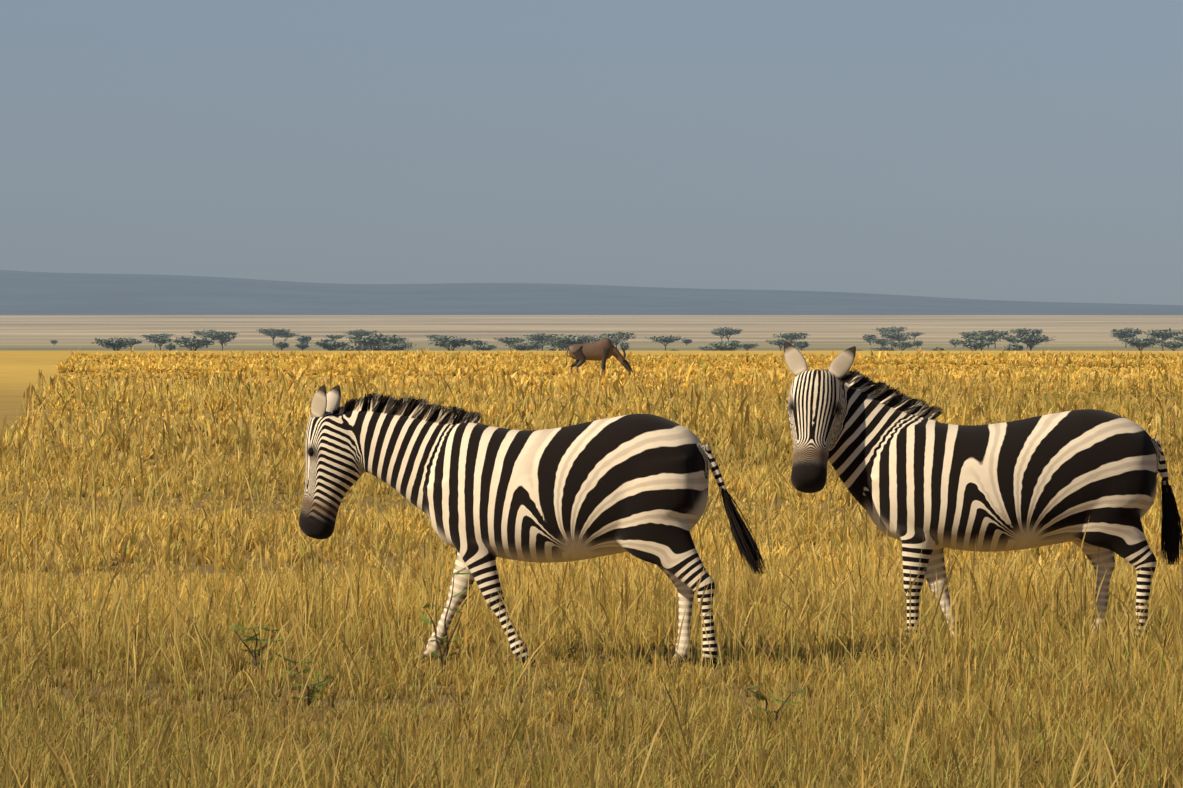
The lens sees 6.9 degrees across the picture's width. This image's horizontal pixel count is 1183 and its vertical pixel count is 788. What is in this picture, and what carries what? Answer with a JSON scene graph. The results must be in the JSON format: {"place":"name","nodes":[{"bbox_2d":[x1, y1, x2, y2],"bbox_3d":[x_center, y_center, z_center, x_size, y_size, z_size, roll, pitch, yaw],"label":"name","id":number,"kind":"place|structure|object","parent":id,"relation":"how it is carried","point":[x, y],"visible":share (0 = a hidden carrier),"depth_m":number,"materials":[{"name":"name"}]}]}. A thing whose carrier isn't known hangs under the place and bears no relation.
{"place":"outdoors","nodes":[
{"label":"outdoors","id":0,"kind":"place"},
{"bbox_2d":[0,492,1182,707],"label":"grass","id":1,"kind":"structure","parent":0,"point":[477,614],"depth_m":54.34,"materials":[{"name":"yellow plant"}]},
{"bbox_2d":[0,552,1182,787],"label":"grass","id":2,"kind":"structure","parent":0,"point":[1136,725],"depth_m":41.10,"materials":[{"name":"yellow plant"}]},
{"bbox_2d":[0,270,1182,787],"bbox_3d":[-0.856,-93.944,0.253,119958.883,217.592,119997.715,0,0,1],"label":"ground","id":3,"kind":"structure","parent":0,"point":[66,312],"depth_m":9415.22,"materials":[{"name":"beige soil"}]},
{"bbox_2d":[92,336,140,350],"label":"acacia tree","id":4,"kind":"object","parent":3,"relation":"on","point":[114,344],"visible":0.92,"depth_m":3252.29,"materials":[{"name":"green plant"}]},
{"bbox_2d":[140,334,166,347],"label":"acacia tree","id":5,"kind":"object","parent":3,"relation":"on","point":[153,336],"visible":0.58,"depth_m":4788.60,"materials":[{"name":"green plant"}]},
{"bbox_2d":[144,337,176,350],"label":"acacia tree","id":6,"kind":"object","parent":3,"relation":"on","point":[160,341],"visible":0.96,"depth_m":4142.67,"materials":[{"name":"green plant"}]},
{"bbox_2d":[153,333,174,344],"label":"acacia tree","id":7,"kind":"object","parent":3,"relation":"on","point":[168,335],"visible":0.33,"depth_m":5250.59,"materials":[{"name":"green plant"}]},
{"bbox_2d":[164,344,175,350],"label":"bush","id":8,"kind":"object","parent":3,"relation":"on","point":[169,347],"visible":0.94,"depth_m":4135.49,"materials":[{"name":"green plant"}]},
{"bbox_2d":[169,336,217,350],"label":"acacia tree","id":9,"kind":"object","parent":3,"relation":"on","point":[193,342],"visible":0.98,"depth_m":3208.68,"materials":[{"name":"green plant"}]},
{"bbox_2d":[191,329,220,338],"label":"acacia tree","id":10,"kind":"object","parent":3,"relation":"on","point":[197,332],"visible":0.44,"depth_m":5286.79,"materials":[{"name":"green plant"}]},
{"bbox_2d":[198,331,239,350],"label":"acacia tree","id":11,"kind":"object","parent":3,"relation":"on","point":[221,336],"visible":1,"depth_m":4155.80,"materials":[{"name":"green plant"}]},
{"bbox_2d":[229,623,283,674],"bbox_3d":[-1.722,1.320,50.778,0.293,0.290,0.251,0,0,-8],"label":"weed plant","id":12,"kind":"object","parent":3,"relation":"on","point":[252,638],"visible":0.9,"depth_m":50.75,"materials":[{"name":"green plant"}]},
{"bbox_2d":[256,328,289,343],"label":"acacia tree","id":13,"kind":"object","parent":3,"relation":"on","point":[273,331],"visible":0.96,"depth_m":5216.15,"materials":[{"name":"green plant"}]},
{"bbox_2d":[273,342,288,350],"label":"bush","id":14,"kind":"object","parent":3,"relation":"on","point":[281,345],"visible":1,"depth_m":4277.08,"materials":[{"name":"green plant"}]},
{"bbox_2d":[276,332,299,340],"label":"acacia tree","id":15,"kind":"object","parent":3,"relation":"on","point":[286,335],"visible":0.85,"depth_m":5215.97,"materials":[{"name":"green plant"}]},
{"bbox_2d":[295,343,308,350],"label":"bush","id":16,"kind":"object","parent":3,"relation":"on","point":[301,346],"visible":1,"depth_m":4283.59,"materials":[{"name":"green plant"}]},
{"bbox_2d":[296,336,311,343],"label":"acacia tree","id":17,"kind":"object","parent":3,"relation":"on","point":[303,339],"visible":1,"depth_m":4964.77,"materials":[{"name":"green plant"}]},
{"bbox_2d":[276,653,334,705],"bbox_3d":[-1.338,1.362,46.866,0.289,0.265,0.203,0,1,30],"label":"weed plant","id":18,"kind":"object","parent":3,"relation":"on","point":[312,695],"visible":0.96,"depth_m":46.86,"materials":[{"name":"green plant"}]},
{"bbox_2d":[310,340,351,350],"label":"acacia tree","id":19,"kind":"object","parent":3,"relation":"on","point":[330,345],"visible":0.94,"depth_m":3393.21,"materials":[{"name":"green plant"}]},
{"bbox_2d":[324,334,345,340],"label":"acacia tree","id":20,"kind":"object","parent":3,"relation":"on","point":[336,336],"visible":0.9,"depth_m":5258.82,"materials":[{"name":"green plant"}]},
{"bbox_2d":[335,345,358,350],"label":"bush","id":21,"kind":"object","parent":3,"relation":"on","point":[343,348],"visible":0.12,"depth_m":3248.32,"materials":[{"name":"green plant"}]},
{"bbox_2d":[344,329,377,344],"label":"acacia tree","id":22,"kind":"object","parent":3,"relation":"on","point":[360,332],"visible":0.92,"depth_m":5267.94,"materials":[{"name":"green plant"}]},
{"bbox_2d":[349,345,382,350],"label":"bush","id":23,"kind":"object","parent":3,"relation":"on","point":[360,348],"visible":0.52,"depth_m":3228.47,"materials":[{"name":"green plant"}]},
{"bbox_2d":[350,333,402,350],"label":"acacia tree","id":24,"kind":"object","parent":3,"relation":"on","point":[377,340],"visible":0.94,"depth_m":3210.12,"materials":[{"name":"green plant"}]},
{"bbox_2d":[380,342,411,350],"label":"acacia tree","id":25,"kind":"object","parent":3,"relation":"on","point":[391,347],"visible":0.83,"depth_m":3248.41,"materials":[{"name":"green plant"}]},
{"bbox_2d":[387,340,412,350],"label":"acacia tree","id":26,"kind":"object","parent":3,"relation":"on","point":[401,342],"visible":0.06,"depth_m":3507.92,"materials":[{"name":"green plant"}]},
{"bbox_2d":[426,334,442,338],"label":"acacia tree","id":27,"kind":"object","parent":3,"relation":"on","point":[433,336],"visible":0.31,"depth_m":5251.01,"materials":[{"name":"green plant"}]},
{"bbox_2d":[420,567,470,673],"bbox_3d":[-0.764,1.181,51.211,0.245,0.558,0.326,0,0,6],"label":"weed plant","id":28,"kind":"object","parent":3,"relation":"on","point":[441,656],"visible":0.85,"depth_m":51.15,"materials":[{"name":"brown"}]},
{"bbox_2d":[428,335,473,350],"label":"acacia tree","id":29,"kind":"object","parent":3,"relation":"on","point":[445,341],"visible":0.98,"depth_m":3209.75,"materials":[{"name":"green plant"}]},
{"bbox_2d":[470,339,487,350],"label":"acacia tree","id":30,"kind":"object","parent":3,"relation":"on","point":[477,342],"visible":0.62,"depth_m":4141.41,"materials":[{"name":"green plant"}]},
{"bbox_2d":[470,344,498,350],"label":"bush","id":31,"kind":"object","parent":3,"relation":"on","point":[483,347],"visible":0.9,"depth_m":3589.92,"materials":[{"name":"green plant"}]},
{"bbox_2d":[493,337,526,344],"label":"acacia tree","id":32,"kind":"object","parent":3,"relation":"on","point":[510,340],"visible":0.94,"depth_m":4158.72,"materials":[{"name":"green plant"}]},
{"bbox_2d":[503,342,549,350],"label":"acacia tree","id":33,"kind":"object","parent":3,"relation":"on","point":[522,347],"visible":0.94,"depth_m":3344.44,"materials":[{"name":"green plant"}]},
{"bbox_2d":[299,385,767,668],"bbox_3d":[-0.312,0.709,52.477,2.588,1.510,0.621,0,0,15],"label":"zebra","id":34,"kind":"object","parent":3,"relation":"on","point":[482,496],"visible":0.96,"depth_m":52.26},
{"bbox_2d":[526,339,545,350],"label":"acacia tree","id":35,"kind":"object","parent":3,"relation":"on","point":[534,342],"visible":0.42,"depth_m":4271.18,"materials":[{"name":"green plant"}]},
{"bbox_2d":[523,333,563,350],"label":"acacia tree","id":36,"kind":"object","parent":3,"relation":"on","point":[539,337],"visible":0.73,"depth_m":4196.76,"materials":[{"name":"green plant"}]},
{"bbox_2d":[539,341,564,348],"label":"acacia tree","id":37,"kind":"object","parent":3,"relation":"on","point":[547,344],"visible":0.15,"depth_m":3583.31,"materials":[{"name":"green plant"}]},
{"bbox_2d":[546,347,562,350],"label":"acacia tree","id":38,"kind":"object","parent":3,"relation":"on","point":[552,349],"visible":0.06,"depth_m":3289.63,"materials":[{"name":"green plant"}]},
{"bbox_2d":[545,341,567,350],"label":"acacia tree","id":39,"kind":"object","parent":3,"relation":"on","point":[557,346],"visible":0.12,"depth_m":3399.37,"materials":[{"name":"green plant"}]},
{"bbox_2d":[545,334,600,346],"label":"acacia tree","id":40,"kind":"object","parent":3,"relation":"on","point":[564,341],"visible":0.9,"depth_m":3226.48,"materials":[{"name":"green plant"}]},
{"bbox_2d":[566,338,632,374],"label":"antelope","id":41,"kind":"object","parent":3,"relation":"on","point":[603,350],"visible":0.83,"depth_m":289.84,"materials":[{"name":"brown"}]},
{"bbox_2d":[593,335,627,343],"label":"acacia tree","id":42,"kind":"object","parent":3,"relation":"on","point":[615,338],"visible":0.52,"depth_m":3787.33,"materials":[{"name":"green plant"}]},
{"bbox_2d":[46,347,1182,392],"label":"grass","id":43,"kind":"structure","parent":3,"relation":"on","point":[347,364],"depth_m":343.35,"materials":[{"name":"yellow plant"}]},
{"bbox_2d":[600,331,635,347],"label":"acacia tree","id":44,"kind":"object","parent":3,"relation":"on","point":[621,334],"visible":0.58,"depth_m":4105.58,"materials":[{"name":"green plant"}]},
{"bbox_2d":[620,344,628,349],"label":"acacia tree","id":45,"kind":"object","parent":3,"relation":"on","point":[624,346],"visible":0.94,"depth_m":4163.81,"materials":[{"name":"green plant"}]},
{"bbox_2d":[645,335,684,350],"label":"acacia tree","id":46,"kind":"object","parent":3,"relation":"on","point":[666,339],"visible":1,"depth_m":4201.75,"materials":[{"name":"green plant"}]},
{"bbox_2d":[681,339,691,345],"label":"acacia tree","id":47,"kind":"object","parent":3,"relation":"on","point":[686,341],"visible":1,"depth_m":5176.76,"materials":[{"name":"green plant"}]},
{"bbox_2d":[696,346,721,350],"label":"bush","id":48,"kind":"object","parent":3,"relation":"on","point":[706,348],"visible":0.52,"depth_m":3251.27,"materials":[{"name":"green plant"}]},
{"bbox_2d":[709,330,725,341],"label":"acacia tree","id":49,"kind":"object","parent":3,"relation":"on","point":[715,333],"visible":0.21,"depth_m":5423.06,"materials":[{"name":"green plant"}]},
{"bbox_2d":[708,341,744,350],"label":"acacia tree","id":50,"kind":"object","parent":3,"relation":"on","point":[722,346],"visible":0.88,"depth_m":3188.38,"materials":[{"name":"green plant"}]},
{"bbox_2d":[711,327,742,340],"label":"acacia tree","id":51,"kind":"object","parent":3,"relation":"on","point":[726,331],"visible":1,"depth_m":5198.87,"materials":[{"name":"green plant"}]},
{"bbox_2d":[733,343,758,350],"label":"acacia tree","id":52,"kind":"object","parent":3,"relation":"on","point":[748,346],"visible":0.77,"depth_m":3858.05,"materials":[{"name":"green plant"}]},
{"bbox_2d":[747,685,805,732],"bbox_3d":[0.821,1.408,43.803,0.274,0.223,0.174,0,0,-2],"label":"small plant","id":53,"kind":"object","parent":3,"relation":"on","point":[761,696],"visible":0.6,"depth_m":43.82,"materials":[{"name":"green plant"}]},
{"bbox_2d":[766,339,797,350],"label":"acacia tree","id":54,"kind":"object","parent":3,"relation":"on","point":[779,342],"visible":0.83,"depth_m":4042.62,"materials":[{"name":"green plant"}]},
{"bbox_2d":[772,332,810,346],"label":"acacia tree","id":55,"kind":"object","parent":3,"relation":"on","point":[792,336],"visible":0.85,"depth_m":4437.51,"materials":[{"name":"green plant"}]},
{"bbox_2d":[793,340,810,350],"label":"acacia tree","id":56,"kind":"object","parent":3,"relation":"on","point":[801,345],"visible":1,"depth_m":4242.44,"materials":[{"name":"green plant"}]},
{"bbox_2d":[862,333,876,344],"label":"acacia tree","id":57,"kind":"object","parent":3,"relation":"on","point":[868,338],"visible":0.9,"depth_m":5240.26,"materials":[{"name":"green plant"}]},
{"bbox_2d":[870,346,894,350],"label":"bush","id":58,"kind":"object","parent":3,"relation":"on","point":[883,348],"visible":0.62,"depth_m":3361.32,"materials":[{"name":"green plant"}]},
{"bbox_2d":[870,338,895,346],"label":"acacia tree","id":59,"kind":"object","parent":3,"relation":"on","point":[882,342],"visible":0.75,"depth_m":4177.64,"materials":[{"name":"green plant"}]},
{"bbox_2d":[872,326,906,332],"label":"acacia tree","id":60,"kind":"object","parent":3,"relation":"on","point":[889,330],"visible":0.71,"depth_m":5302.53,"materials":[{"name":"green plant"}]},
{"bbox_2d":[879,332,911,346],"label":"acacia tree","id":61,"kind":"object","parent":3,"relation":"on","point":[893,335],"visible":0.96,"depth_m":4723.94,"materials":[{"name":"green plant"}]},
{"bbox_2d":[885,341,919,350],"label":"acacia tree","id":62,"kind":"object","parent":3,"relation":"on","point":[900,344],"visible":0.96,"depth_m":3620.54,"materials":[{"name":"green plant"}]},
{"bbox_2d":[894,336,913,347],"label":"acacia tree","id":63,"kind":"object","parent":3,"relation":"on","point":[904,338],"visible":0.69,"depth_m":4757.60,"materials":[{"name":"green plant"}]},
{"bbox_2d":[903,332,924,339],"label":"acacia tree","id":64,"kind":"object","parent":3,"relation":"on","point":[914,334],"visible":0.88,"depth_m":5978.47,"materials":[{"name":"green plant"}]},
{"bbox_2d":[913,340,923,347],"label":"acacia tree","id":65,"kind":"object","parent":3,"relation":"on","point":[921,342],"visible":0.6,"depth_m":4760.31,"materials":[{"name":"green plant"}]},
{"bbox_2d":[930,346,944,350],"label":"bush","id":66,"kind":"object","parent":3,"relation":"on","point":[940,348],"visible":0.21,"depth_m":3576.92,"materials":[{"name":"plant"}]},
{"bbox_2d":[949,339,959,347],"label":"acacia tree","id":67,"kind":"object","parent":3,"relation":"on","point":[951,342],"visible":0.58,"depth_m":4796.05,"materials":[{"name":"green plant"}]},
{"bbox_2d":[949,339,994,350],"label":"acacia tree","id":68,"kind":"object","parent":3,"relation":"on","point":[975,344],"visible":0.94,"depth_m":3440.56,"materials":[{"name":"green plant"}]},
{"bbox_2d":[959,331,987,337],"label":"acacia tree","id":69,"kind":"object","parent":3,"relation":"on","point":[973,333],"visible":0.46,"depth_m":4736.48,"materials":[{"name":"green plant"}]},
{"bbox_2d":[961,333,1002,350],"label":"acacia tree","id":70,"kind":"object","parent":3,"relation":"on","point":[989,338],"visible":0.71,"depth_m":3588.60,"materials":[{"name":"green plant"}]},
{"bbox_2d":[784,341,1182,644],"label":"zebra","id":71,"kind":"object","parent":3,"relation":"on","point":[911,473],"visible":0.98,"depth_m":54.68},
{"bbox_2d":[977,330,1010,347],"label":"acacia tree","id":72,"kind":"object","parent":3,"relation":"on","point":[997,333],"visible":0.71,"depth_m":4737.06,"materials":[{"name":"green plant"}]},
{"bbox_2d":[1004,346,1018,350],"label":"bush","id":73,"kind":"object","parent":3,"relation":"on","point":[1011,348],"visible":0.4,"depth_m":3524.18,"materials":[{"name":"plant"}]},
{"bbox_2d":[999,336,1026,344],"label":"acacia tree","id":74,"kind":"object","parent":3,"relation":"on","point":[1007,338],"visible":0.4,"depth_m":4321.20,"materials":[{"name":"green plant"}]},
{"bbox_2d":[1005,343,1022,350],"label":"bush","id":75,"kind":"object","parent":3,"relation":"on","point":[1020,347],"visible":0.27,"depth_m":3632.67,"materials":[{"name":"plant"}]},
{"bbox_2d":[1006,328,1043,347],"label":"acacia tree","id":76,"kind":"object","parent":3,"relation":"on","point":[1022,332],"visible":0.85,"depth_m":4696.08,"materials":[{"name":"green plant"}]},
{"bbox_2d":[1008,333,1055,350],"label":"acacia tree","id":77,"kind":"object","parent":3,"relation":"on","point":[1032,339],"visible":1,"depth_m":3617.45,"materials":[{"name":"green plant"}]},
{"bbox_2d":[1109,333,1137,338],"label":"acacia tree","id":78,"kind":"object","parent":3,"relation":"on","point":[1118,337],"visible":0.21,"depth_m":4857.30,"materials":[{"name":"green plant"}]},
{"bbox_2d":[1112,327,1144,347],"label":"acacia tree","id":79,"kind":"object","parent":3,"relation":"on","point":[1128,332],"visible":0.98,"depth_m":4811.51,"materials":[{"name":"green plant"}]},
{"bbox_2d":[1114,337,1164,350],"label":"acacia tree","id":80,"kind":"object","parent":3,"relation":"on","point":[1137,342],"visible":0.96,"depth_m":3487.94,"materials":[{"name":"green plant"}]},
{"bbox_2d":[1141,328,1182,350],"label":"acacia tree","id":81,"kind":"object","parent":3,"relation":"on","point":[1163,334],"visible":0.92,"depth_m":4232.46,"materials":[{"name":"green plant"}]},
{"bbox_2d":[1159,340,1182,350],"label":"acacia tree","id":82,"kind":"object","parent":3,"relation":"on","point":[1174,344],"visible":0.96,"depth_m":3588.95,"materials":[{"name":"green plant"}]},
{"bbox_2d":[1170,336,1182,340],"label":"acacia tree","id":83,"kind":"object","parent":3,"relation":"on","point":[1178,338],"visible":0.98,"depth_m":4849.65,"materials":[{"name":"green plant"}]},
{"bbox_2d":[0,409,1182,577],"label":"grass","id":84,"kind":"structure","parent":0,"point":[223,552],"depth_m":84.41,"materials":[{"name":"yellow plant"}]},
{"bbox_2d":[0,357,1182,464],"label":"grass","id":85,"kind":"structure","parent":0,"point":[710,435],"depth_m":176.76,"materials":[{"name":"yellow plant"}]},
{"bbox_2d":[0,0,1182,304],"label":"sky","id":86,"kind":"structure","parent":0,"point":[1006,150],"materials":[{"name":"blue"}]}
]}

